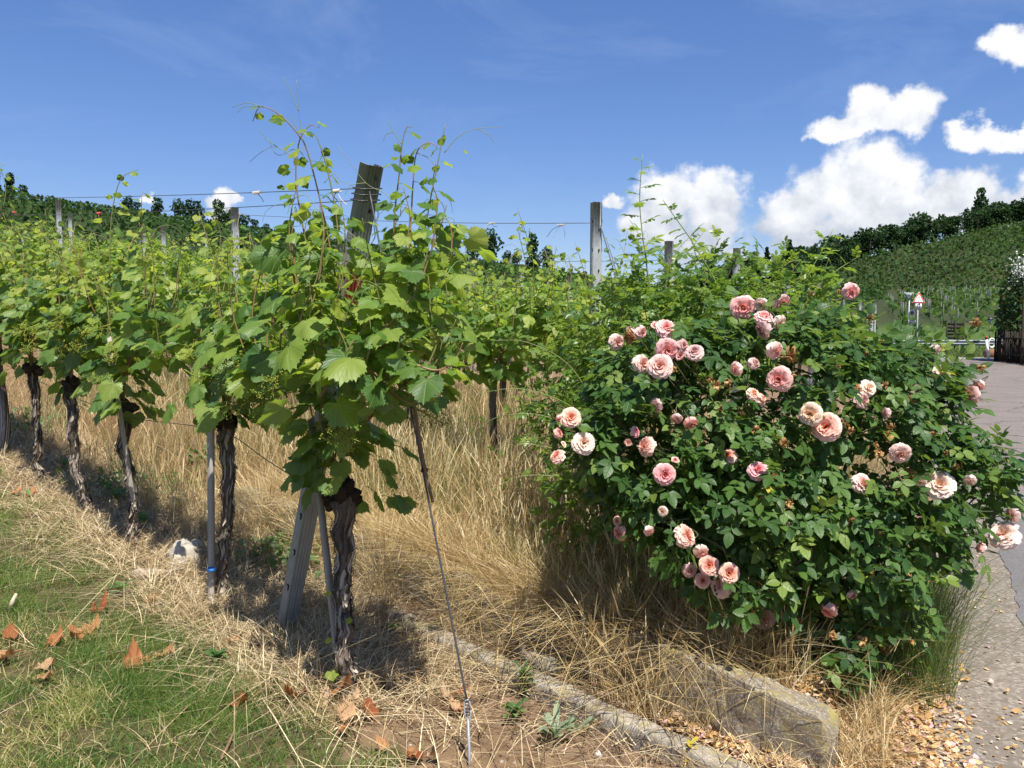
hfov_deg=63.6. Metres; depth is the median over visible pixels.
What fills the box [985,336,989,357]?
bollard
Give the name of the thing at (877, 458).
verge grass
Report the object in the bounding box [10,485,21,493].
dry leaf
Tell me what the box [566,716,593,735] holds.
sow thistle
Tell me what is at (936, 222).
woodland tree
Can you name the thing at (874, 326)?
trellis post
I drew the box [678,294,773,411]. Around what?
grapevine
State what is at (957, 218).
woodland tree
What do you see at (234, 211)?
trellis post
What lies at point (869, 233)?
woodland tree
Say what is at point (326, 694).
dry leaf
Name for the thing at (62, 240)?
grapevine
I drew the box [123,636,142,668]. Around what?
dry leaf
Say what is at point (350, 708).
dry leaf
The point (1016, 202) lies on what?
woodland tree
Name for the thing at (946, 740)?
fallen petals
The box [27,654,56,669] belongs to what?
dry leaf
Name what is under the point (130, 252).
grapevine
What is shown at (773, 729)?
retaining wall
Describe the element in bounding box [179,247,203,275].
grapevine
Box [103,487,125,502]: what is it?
weed
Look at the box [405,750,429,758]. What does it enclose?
dry leaf
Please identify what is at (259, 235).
distant vine rows
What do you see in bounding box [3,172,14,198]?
ridge tree
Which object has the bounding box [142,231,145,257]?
trellis post
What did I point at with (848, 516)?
rose bush
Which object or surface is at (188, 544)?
stone
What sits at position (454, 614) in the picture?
grass tuft
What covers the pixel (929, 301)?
distant trellis posts
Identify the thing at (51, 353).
grapevine
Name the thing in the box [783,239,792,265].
woodland tree
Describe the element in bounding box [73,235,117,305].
grapevine
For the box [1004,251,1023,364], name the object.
flowering shrub
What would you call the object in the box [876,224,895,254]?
woodland tree
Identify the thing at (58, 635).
dry leaf
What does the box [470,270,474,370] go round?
trellis post
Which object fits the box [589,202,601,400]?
trellis post
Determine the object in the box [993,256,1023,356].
garden hedge
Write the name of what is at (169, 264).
grapevine
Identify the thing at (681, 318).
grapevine
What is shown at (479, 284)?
trellis wire
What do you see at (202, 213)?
ridge tree
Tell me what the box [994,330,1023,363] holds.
paling fence
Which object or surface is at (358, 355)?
grapevine
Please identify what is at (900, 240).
woodland tree
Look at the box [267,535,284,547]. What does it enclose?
weed
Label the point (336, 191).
twine knot
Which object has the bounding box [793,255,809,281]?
woodland tree
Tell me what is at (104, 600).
dry leaf
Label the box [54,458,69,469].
weed
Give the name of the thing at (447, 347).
grapevine
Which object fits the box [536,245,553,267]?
ridge tree
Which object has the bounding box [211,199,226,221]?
ridge tree
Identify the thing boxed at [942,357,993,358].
sett strip
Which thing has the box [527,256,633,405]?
grapevine
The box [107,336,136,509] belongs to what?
wooden stake
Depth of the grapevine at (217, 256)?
24.58 m
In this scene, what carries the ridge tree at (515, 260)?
on the ground at (530, 712)
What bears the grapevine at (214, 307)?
on the ground at (530, 712)
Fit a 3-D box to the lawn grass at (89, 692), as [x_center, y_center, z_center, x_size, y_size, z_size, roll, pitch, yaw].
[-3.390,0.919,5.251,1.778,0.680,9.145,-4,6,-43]
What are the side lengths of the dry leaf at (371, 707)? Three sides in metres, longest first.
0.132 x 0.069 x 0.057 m
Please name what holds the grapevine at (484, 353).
on the ground at (530, 712)
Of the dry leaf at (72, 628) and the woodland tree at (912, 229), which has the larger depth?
the woodland tree at (912, 229)
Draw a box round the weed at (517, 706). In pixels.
[502,698,529,720]
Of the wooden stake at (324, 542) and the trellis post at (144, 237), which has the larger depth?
the trellis post at (144, 237)
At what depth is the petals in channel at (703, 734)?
3.21 m
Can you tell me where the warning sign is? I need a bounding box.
[912,292,924,347]
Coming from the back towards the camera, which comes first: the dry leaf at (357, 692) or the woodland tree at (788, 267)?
the woodland tree at (788, 267)
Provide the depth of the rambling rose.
4.48 m
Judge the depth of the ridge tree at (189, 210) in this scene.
236.01 m
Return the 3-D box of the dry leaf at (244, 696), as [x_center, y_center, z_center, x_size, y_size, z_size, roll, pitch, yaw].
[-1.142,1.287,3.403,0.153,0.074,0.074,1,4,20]
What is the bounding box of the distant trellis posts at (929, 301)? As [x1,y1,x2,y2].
[888,285,1015,334]
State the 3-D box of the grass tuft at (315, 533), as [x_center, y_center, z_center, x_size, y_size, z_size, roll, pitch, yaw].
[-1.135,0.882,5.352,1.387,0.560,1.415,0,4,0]
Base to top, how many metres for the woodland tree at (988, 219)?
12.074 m
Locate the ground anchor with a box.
[463,698,471,767]
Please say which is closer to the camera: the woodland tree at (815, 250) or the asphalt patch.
the asphalt patch
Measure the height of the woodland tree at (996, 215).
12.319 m
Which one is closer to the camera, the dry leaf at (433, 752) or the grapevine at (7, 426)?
the dry leaf at (433, 752)
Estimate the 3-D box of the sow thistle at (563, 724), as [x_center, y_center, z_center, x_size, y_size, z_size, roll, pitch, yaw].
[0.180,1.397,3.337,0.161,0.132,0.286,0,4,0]
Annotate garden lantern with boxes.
[987,316,993,338]
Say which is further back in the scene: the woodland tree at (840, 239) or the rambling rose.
the woodland tree at (840, 239)
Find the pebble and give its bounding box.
[594,750,601,757]
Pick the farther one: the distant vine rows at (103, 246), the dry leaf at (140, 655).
the distant vine rows at (103, 246)
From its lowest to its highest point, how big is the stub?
0.097 m
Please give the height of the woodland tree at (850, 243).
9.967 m
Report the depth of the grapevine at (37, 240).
22.74 m
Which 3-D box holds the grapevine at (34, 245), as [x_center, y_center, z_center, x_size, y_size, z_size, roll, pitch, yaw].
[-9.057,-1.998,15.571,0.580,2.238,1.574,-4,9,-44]
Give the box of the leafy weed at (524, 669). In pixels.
[511,659,535,696]
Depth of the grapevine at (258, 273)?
13.75 m
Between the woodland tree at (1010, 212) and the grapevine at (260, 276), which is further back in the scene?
the woodland tree at (1010, 212)
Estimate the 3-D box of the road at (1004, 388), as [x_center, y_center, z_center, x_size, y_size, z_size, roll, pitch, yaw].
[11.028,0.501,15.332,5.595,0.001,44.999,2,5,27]
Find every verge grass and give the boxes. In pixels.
[772,377,936,488]
[896,346,1009,356]
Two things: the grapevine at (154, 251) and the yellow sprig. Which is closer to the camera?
the yellow sprig
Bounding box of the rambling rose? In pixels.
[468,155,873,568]
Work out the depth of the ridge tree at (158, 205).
225.33 m
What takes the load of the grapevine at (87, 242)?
on the ground at (530, 712)
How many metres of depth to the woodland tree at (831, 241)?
292.73 m
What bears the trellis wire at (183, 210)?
attached to the trellis post at (1, 423)
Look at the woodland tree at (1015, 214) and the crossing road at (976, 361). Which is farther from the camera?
the woodland tree at (1015, 214)
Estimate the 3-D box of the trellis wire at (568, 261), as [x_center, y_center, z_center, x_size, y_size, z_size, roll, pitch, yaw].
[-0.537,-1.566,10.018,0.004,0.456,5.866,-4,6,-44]
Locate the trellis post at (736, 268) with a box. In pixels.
[730,248,740,401]
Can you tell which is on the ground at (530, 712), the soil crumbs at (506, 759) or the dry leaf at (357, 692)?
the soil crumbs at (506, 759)
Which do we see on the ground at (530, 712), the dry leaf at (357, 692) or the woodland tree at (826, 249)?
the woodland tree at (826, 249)
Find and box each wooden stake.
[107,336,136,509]
[207,378,214,607]
[307,416,338,681]
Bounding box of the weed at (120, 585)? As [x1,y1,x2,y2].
[107,579,135,597]
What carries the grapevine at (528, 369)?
on the ground at (530, 712)
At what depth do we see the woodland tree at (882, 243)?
311.65 m
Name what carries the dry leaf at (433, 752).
on the ground at (530, 712)
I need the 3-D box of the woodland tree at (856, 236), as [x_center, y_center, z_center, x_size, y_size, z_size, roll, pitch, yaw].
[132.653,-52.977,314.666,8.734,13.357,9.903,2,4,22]
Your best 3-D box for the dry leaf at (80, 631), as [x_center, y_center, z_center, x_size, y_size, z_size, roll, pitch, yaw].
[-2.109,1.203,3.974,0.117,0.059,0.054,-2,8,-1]
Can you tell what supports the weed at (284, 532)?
on the ground at (530, 712)
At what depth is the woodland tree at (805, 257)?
283.09 m
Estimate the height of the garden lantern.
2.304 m
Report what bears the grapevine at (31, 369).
on the ground at (530, 712)
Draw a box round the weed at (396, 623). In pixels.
[377,620,401,635]
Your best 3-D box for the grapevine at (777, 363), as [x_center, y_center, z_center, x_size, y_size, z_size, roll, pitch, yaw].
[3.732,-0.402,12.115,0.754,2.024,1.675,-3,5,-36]
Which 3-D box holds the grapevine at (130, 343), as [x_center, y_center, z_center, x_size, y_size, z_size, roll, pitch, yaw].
[-2.468,-0.077,5.278,0.695,2.561,1.828,-4,6,-42]
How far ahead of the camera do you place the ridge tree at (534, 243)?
438.75 m
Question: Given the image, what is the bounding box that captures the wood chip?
[130,568,183,578]
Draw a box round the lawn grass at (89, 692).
[0,448,428,767]
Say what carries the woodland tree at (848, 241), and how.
on the ground at (530, 712)
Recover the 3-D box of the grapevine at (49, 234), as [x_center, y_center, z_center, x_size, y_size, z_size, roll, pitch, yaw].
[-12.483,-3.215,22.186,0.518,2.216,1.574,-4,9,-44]
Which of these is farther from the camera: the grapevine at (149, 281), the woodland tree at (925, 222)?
the woodland tree at (925, 222)
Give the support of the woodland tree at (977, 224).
on the ground at (530, 712)
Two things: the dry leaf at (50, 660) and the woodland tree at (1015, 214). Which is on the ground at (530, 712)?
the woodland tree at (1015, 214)
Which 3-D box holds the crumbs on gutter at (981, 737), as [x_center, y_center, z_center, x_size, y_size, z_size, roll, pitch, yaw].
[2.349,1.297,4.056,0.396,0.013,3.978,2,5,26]
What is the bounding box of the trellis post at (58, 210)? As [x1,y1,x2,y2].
[55,200,62,328]
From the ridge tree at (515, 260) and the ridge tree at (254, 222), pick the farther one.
the ridge tree at (515, 260)
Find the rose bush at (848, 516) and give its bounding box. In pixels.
[543,278,1023,700]
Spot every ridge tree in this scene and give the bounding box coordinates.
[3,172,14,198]
[17,184,28,192]
[119,195,133,210]
[132,201,140,208]
[151,196,163,216]
[169,198,187,218]
[184,198,202,217]
[195,205,205,218]
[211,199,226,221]
[224,209,230,221]
[239,214,250,225]
[250,219,258,231]
[466,251,479,257]
[485,228,504,256]
[501,250,511,263]
[511,251,522,264]
[525,233,540,267]
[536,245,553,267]
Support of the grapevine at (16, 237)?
on the ground at (530, 712)
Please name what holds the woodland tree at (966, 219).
on the ground at (530, 712)
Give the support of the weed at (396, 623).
on the ground at (530, 712)
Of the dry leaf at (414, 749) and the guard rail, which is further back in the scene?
the guard rail
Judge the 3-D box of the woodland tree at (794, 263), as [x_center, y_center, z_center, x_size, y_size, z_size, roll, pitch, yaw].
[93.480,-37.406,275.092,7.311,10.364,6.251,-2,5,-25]
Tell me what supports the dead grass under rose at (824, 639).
on the ground at (530, 712)
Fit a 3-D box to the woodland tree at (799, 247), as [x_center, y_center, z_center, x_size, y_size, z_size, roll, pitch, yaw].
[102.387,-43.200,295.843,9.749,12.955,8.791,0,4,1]
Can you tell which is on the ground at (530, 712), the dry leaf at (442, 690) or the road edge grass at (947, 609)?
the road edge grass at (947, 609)
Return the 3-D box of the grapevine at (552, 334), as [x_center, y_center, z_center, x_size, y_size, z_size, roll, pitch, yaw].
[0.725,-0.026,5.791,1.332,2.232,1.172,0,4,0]
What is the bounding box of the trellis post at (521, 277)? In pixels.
[520,264,523,298]
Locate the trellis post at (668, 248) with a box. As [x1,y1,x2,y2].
[664,241,672,431]
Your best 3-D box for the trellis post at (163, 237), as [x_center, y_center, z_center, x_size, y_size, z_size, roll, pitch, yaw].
[-7.002,-1.845,16.669,0.074,2.626,0.064,-4,6,-44]
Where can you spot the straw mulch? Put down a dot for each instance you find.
(200, 580)
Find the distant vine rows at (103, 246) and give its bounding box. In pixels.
[2,233,604,301]
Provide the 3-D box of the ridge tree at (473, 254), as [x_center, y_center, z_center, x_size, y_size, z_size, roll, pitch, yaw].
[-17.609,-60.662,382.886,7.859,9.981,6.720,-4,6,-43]
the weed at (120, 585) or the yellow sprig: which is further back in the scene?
the weed at (120, 585)
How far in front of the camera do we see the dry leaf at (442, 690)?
3.63 m
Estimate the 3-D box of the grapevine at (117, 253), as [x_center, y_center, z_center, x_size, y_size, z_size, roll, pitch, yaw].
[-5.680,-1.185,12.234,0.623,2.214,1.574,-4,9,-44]
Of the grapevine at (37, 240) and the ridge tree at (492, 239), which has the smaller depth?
the grapevine at (37, 240)
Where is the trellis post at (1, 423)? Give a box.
[0,338,3,450]
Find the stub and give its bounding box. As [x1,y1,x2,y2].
[7,593,17,611]
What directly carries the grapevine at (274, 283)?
on the ground at (530, 712)
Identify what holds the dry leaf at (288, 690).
on the straw mulch
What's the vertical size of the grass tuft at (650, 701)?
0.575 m
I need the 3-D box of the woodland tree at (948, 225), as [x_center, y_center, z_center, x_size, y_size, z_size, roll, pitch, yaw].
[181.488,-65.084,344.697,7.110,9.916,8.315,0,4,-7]
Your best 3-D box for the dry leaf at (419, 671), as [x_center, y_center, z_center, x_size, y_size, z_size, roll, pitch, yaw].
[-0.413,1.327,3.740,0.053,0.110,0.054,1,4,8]
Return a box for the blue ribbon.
[206,567,216,571]
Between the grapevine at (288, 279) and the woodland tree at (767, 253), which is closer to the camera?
the grapevine at (288, 279)
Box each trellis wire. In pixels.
[4,272,331,301]
[5,364,289,474]
[14,200,352,215]
[58,188,354,197]
[236,214,567,223]
[242,260,574,291]
[384,255,657,261]
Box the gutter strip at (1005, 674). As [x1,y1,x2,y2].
[930,420,1023,767]
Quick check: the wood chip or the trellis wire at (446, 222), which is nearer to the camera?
the wood chip
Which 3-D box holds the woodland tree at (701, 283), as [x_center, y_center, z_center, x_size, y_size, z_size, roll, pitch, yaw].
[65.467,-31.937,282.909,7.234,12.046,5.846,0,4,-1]
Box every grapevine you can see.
[0,164,80,483]
[0,215,30,284]
[0,222,22,271]
[0,226,57,455]
[0,227,26,280]
[9,212,162,515]
[11,216,48,290]
[25,227,46,251]
[30,222,77,290]
[34,169,201,546]
[37,222,55,291]
[48,232,102,283]
[52,230,68,256]
[63,230,94,267]
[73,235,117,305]
[76,233,105,275]
[91,233,127,275]
[97,230,156,307]
[112,237,145,272]
[126,241,174,292]
[131,242,182,382]
[141,236,170,276]
[145,204,314,604]
[152,238,197,300]
[156,234,188,267]
[158,237,227,384]
[176,238,216,308]
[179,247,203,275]
[191,76,501,701]
[193,251,231,276]
[195,234,269,410]
[204,243,230,270]
[242,247,273,293]
[242,264,286,300]
[244,253,311,404]
[267,266,321,368]
[270,270,298,334]
[289,225,388,344]
[361,235,470,445]
[397,283,485,374]
[422,208,575,486]
[437,268,505,389]
[446,275,477,366]
[447,250,557,418]
[463,268,514,319]
[484,266,553,397]
[503,277,557,381]
[520,220,705,398]
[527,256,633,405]
[546,272,625,337]
[546,277,610,322]
[617,272,745,417]
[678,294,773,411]
[755,287,808,413]
[772,289,819,400]
[797,334,834,384]
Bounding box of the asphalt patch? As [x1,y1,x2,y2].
[995,498,1023,624]
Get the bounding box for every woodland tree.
[692,274,710,292]
[694,265,714,289]
[720,268,732,291]
[755,266,768,286]
[764,247,771,279]
[780,264,796,282]
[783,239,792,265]
[786,257,802,282]
[792,251,812,274]
[793,245,809,255]
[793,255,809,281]
[794,262,807,281]
[807,246,820,273]
[808,235,840,270]
[814,251,829,272]
[816,242,832,268]
[827,243,843,269]
[831,233,846,257]
[841,245,853,265]
[842,235,856,261]
[842,238,861,259]
[850,227,871,258]
[852,239,868,259]
[859,227,887,255]
[871,233,885,253]
[876,223,898,251]
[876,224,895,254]
[891,230,906,250]
[893,227,908,246]
[900,219,918,244]
[905,224,918,243]
[907,211,932,243]
[911,215,933,243]
[928,213,946,241]
[929,220,940,241]
[940,216,957,238]
[949,215,964,235]
[959,207,978,232]
[971,203,983,228]
[971,208,990,229]
[973,187,989,231]
[981,203,995,228]
[990,201,1008,225]
[999,203,1012,225]
[1009,199,1023,223]
[1010,196,1023,219]
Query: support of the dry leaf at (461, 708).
on the ground at (530, 712)
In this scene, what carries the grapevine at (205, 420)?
on the ground at (530, 712)
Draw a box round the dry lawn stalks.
[0,472,405,767]
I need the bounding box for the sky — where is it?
[0,0,1023,286]
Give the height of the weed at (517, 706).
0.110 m
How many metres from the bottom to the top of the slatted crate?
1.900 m
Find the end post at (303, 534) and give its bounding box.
[275,162,382,634]
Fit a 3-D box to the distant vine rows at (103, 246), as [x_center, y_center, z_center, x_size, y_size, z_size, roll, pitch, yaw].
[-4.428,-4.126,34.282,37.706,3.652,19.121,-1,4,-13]
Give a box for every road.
[935,360,1018,363]
[940,364,1023,625]
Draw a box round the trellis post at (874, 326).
[873,299,876,331]
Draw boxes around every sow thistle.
[538,700,575,743]
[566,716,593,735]
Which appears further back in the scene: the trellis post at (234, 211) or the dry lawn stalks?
the trellis post at (234, 211)
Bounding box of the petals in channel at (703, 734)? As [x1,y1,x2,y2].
[600,689,807,767]
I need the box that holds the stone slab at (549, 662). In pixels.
[512,642,567,675]
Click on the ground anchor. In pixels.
(468, 728)
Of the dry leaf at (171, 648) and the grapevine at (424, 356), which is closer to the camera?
the dry leaf at (171, 648)
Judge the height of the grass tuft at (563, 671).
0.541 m
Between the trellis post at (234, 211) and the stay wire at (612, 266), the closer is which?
the stay wire at (612, 266)
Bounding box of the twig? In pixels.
[219,687,235,759]
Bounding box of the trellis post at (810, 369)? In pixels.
[808,284,814,384]
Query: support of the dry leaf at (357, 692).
on the straw mulch
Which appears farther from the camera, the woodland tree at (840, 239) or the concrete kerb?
the woodland tree at (840, 239)
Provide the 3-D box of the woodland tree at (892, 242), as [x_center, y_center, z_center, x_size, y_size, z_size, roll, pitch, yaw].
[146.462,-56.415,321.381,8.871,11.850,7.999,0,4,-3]
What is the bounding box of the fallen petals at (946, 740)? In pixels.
[775,620,1023,767]
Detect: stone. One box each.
[166,538,203,564]
[167,560,186,570]
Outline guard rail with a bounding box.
[893,340,996,348]
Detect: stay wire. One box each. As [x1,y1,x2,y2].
[369,191,467,702]
[600,225,646,434]
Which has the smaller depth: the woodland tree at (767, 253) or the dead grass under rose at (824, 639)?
the dead grass under rose at (824, 639)
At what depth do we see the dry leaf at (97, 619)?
4.05 m
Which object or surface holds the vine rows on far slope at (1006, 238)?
on the ground at (530, 712)
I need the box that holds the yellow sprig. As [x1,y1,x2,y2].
[685,737,697,761]
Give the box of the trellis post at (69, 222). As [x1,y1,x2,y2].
[68,212,72,250]
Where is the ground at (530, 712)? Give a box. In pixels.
[0,198,1023,767]
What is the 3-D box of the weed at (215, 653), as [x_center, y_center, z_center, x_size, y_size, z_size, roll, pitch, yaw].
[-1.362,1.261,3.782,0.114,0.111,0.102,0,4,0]
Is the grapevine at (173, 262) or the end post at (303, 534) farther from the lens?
the grapevine at (173, 262)
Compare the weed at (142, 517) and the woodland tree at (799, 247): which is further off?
the woodland tree at (799, 247)
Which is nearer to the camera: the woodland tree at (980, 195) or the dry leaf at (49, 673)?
the dry leaf at (49, 673)
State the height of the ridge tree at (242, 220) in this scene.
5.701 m
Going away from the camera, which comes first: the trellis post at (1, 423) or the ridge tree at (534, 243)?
the trellis post at (1, 423)
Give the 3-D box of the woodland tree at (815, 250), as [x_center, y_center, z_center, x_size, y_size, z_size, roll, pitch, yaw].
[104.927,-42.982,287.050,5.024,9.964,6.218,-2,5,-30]
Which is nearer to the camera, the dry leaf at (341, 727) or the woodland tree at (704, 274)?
the dry leaf at (341, 727)
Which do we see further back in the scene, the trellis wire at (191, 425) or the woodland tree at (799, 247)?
the woodland tree at (799, 247)
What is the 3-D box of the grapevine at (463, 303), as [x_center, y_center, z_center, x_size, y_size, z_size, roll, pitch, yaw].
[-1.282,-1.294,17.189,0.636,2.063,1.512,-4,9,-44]
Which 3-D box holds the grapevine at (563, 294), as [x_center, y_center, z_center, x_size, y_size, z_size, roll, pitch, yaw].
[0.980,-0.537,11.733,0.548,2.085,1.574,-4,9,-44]
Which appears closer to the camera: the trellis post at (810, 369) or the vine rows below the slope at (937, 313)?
the trellis post at (810, 369)
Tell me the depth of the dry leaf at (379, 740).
3.11 m
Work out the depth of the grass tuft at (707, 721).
3.22 m
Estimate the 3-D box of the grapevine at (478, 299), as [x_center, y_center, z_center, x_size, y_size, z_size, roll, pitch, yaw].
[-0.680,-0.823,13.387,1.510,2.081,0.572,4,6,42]
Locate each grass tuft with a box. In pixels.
[108,464,299,537]
[233,484,433,567]
[236,509,484,605]
[269,525,532,636]
[417,597,827,767]
[428,548,665,669]
[466,580,859,744]
[472,563,695,708]
[495,576,782,704]
[599,613,935,767]
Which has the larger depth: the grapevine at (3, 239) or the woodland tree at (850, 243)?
the woodland tree at (850, 243)
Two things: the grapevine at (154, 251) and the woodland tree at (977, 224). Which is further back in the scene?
the woodland tree at (977, 224)
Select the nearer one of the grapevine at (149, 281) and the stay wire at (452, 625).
the stay wire at (452, 625)
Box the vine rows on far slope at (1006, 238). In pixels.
[730,220,1023,298]
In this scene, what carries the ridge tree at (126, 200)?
on the ground at (530, 712)
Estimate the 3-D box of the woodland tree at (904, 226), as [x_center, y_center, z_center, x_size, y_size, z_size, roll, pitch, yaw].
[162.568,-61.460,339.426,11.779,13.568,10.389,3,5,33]
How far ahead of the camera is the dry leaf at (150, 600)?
4.46 m
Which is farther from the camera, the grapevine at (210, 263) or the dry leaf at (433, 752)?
the grapevine at (210, 263)
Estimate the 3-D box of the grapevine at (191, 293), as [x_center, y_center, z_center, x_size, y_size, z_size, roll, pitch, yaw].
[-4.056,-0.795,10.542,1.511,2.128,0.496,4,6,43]
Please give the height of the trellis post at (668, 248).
2.527 m
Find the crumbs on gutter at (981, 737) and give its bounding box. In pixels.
[951,553,1023,767]
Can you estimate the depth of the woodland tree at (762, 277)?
277.92 m
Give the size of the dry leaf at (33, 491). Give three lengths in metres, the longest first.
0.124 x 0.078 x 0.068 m
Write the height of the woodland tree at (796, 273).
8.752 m
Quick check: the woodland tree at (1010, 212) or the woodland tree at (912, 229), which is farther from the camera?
the woodland tree at (1010, 212)
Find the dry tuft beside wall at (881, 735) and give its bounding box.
[723,659,1015,767]
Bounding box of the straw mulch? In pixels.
[0,398,762,767]
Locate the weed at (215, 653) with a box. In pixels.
[202,647,226,664]
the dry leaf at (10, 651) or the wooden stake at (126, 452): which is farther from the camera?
the wooden stake at (126, 452)
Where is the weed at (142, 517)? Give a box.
[137,511,158,526]
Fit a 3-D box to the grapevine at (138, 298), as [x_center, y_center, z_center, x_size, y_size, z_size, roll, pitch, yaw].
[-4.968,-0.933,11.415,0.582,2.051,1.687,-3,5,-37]
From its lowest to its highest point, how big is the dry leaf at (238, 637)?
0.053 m
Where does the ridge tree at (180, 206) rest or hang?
on the ground at (530, 712)
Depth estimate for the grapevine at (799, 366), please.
16.31 m
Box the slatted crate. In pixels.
[945,320,964,349]
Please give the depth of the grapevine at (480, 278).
16.33 m
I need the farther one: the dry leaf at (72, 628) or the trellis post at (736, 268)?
the trellis post at (736, 268)
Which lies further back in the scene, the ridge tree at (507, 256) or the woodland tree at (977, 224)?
the ridge tree at (507, 256)
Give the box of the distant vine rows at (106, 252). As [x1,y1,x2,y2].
[9,235,575,298]
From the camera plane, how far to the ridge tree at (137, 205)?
219.37 m
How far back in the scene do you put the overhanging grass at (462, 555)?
4.04 m
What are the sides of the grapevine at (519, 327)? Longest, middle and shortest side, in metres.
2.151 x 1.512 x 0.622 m
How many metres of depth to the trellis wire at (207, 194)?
4.42 m
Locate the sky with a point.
(768, 121)
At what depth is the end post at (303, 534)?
3.95 m
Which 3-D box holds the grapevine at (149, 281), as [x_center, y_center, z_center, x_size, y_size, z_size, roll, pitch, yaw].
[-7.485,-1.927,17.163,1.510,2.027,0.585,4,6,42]
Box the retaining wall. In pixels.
[233,486,840,767]
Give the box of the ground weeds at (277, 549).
[10,403,540,579]
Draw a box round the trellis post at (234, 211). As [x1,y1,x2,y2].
[230,208,240,294]
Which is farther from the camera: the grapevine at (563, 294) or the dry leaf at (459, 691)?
the grapevine at (563, 294)
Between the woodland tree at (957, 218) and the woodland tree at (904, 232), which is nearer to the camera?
the woodland tree at (904, 232)
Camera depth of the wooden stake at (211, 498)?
4.44 m
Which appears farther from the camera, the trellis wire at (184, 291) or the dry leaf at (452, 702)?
the trellis wire at (184, 291)
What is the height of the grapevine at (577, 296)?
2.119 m
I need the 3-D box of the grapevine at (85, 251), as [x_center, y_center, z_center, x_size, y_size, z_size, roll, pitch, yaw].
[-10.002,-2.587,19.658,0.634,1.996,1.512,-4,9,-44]
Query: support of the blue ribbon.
attached to the wooden stake at (211, 498)
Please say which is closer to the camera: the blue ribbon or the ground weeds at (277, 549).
the blue ribbon
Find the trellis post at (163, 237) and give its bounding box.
[161,227,167,322]
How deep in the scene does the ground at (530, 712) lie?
3.61 m
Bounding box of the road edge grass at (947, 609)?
[816,527,1023,712]
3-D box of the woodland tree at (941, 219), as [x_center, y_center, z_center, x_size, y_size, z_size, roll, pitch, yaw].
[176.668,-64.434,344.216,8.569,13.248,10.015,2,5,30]
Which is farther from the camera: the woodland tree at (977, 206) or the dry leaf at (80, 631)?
the woodland tree at (977, 206)
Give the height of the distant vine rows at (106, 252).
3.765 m
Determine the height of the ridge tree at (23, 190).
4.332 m
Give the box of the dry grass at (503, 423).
[3,343,984,692]
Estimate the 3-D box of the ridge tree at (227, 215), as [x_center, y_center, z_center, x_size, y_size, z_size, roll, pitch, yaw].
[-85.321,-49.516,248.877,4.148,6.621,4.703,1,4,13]
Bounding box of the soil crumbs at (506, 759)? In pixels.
[252,670,654,767]
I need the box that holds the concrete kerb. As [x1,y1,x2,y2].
[194,513,753,767]
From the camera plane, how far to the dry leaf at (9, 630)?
3.94 m
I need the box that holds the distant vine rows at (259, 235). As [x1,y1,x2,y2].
[0,189,888,312]
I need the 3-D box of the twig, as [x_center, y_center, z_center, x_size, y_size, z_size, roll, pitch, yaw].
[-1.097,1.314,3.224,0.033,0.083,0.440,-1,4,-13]
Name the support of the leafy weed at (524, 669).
on the ground at (530, 712)
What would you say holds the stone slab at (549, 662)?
on the ground at (530, 712)
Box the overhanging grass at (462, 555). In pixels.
[110,447,1017,764]
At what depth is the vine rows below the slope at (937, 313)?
98.64 m
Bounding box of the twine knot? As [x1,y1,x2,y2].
[330,189,347,205]
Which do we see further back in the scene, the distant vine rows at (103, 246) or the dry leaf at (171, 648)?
the distant vine rows at (103, 246)
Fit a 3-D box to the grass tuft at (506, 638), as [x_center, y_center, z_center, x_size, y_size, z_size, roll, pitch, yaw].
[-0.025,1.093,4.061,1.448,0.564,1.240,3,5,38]
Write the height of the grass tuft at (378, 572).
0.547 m
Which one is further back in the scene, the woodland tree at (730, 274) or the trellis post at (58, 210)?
the woodland tree at (730, 274)
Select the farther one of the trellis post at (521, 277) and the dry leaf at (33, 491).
the trellis post at (521, 277)
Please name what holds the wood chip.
on the ground at (530, 712)
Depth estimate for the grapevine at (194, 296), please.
15.30 m
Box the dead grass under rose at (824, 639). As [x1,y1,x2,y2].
[622,535,1004,748]
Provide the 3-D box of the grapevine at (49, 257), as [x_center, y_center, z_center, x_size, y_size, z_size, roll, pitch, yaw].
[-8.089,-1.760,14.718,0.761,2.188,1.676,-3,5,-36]
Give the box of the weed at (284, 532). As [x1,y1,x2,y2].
[272,528,293,543]
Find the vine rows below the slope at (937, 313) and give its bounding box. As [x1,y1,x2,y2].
[864,285,1021,347]
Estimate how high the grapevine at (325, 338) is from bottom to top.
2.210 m
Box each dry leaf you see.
[0,644,20,658]
[2,623,17,645]
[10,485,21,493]
[25,486,35,497]
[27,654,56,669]
[36,670,52,678]
[43,623,63,651]
[63,627,84,638]
[68,623,87,642]
[77,610,99,638]
[91,588,107,613]
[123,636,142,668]
[138,649,152,662]
[145,590,156,603]
[155,642,173,657]
[219,631,242,646]
[224,690,248,706]
[283,683,307,697]
[313,683,330,708]
[318,670,351,695]
[335,720,350,730]
[337,695,355,729]
[347,683,360,702]
[362,697,378,721]
[375,734,390,753]
[400,740,419,757]
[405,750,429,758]
[415,666,425,689]
[426,746,441,757]
[439,682,450,698]
[448,695,460,714]
[449,702,479,713]
[454,684,468,695]
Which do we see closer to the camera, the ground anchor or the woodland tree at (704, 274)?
the ground anchor

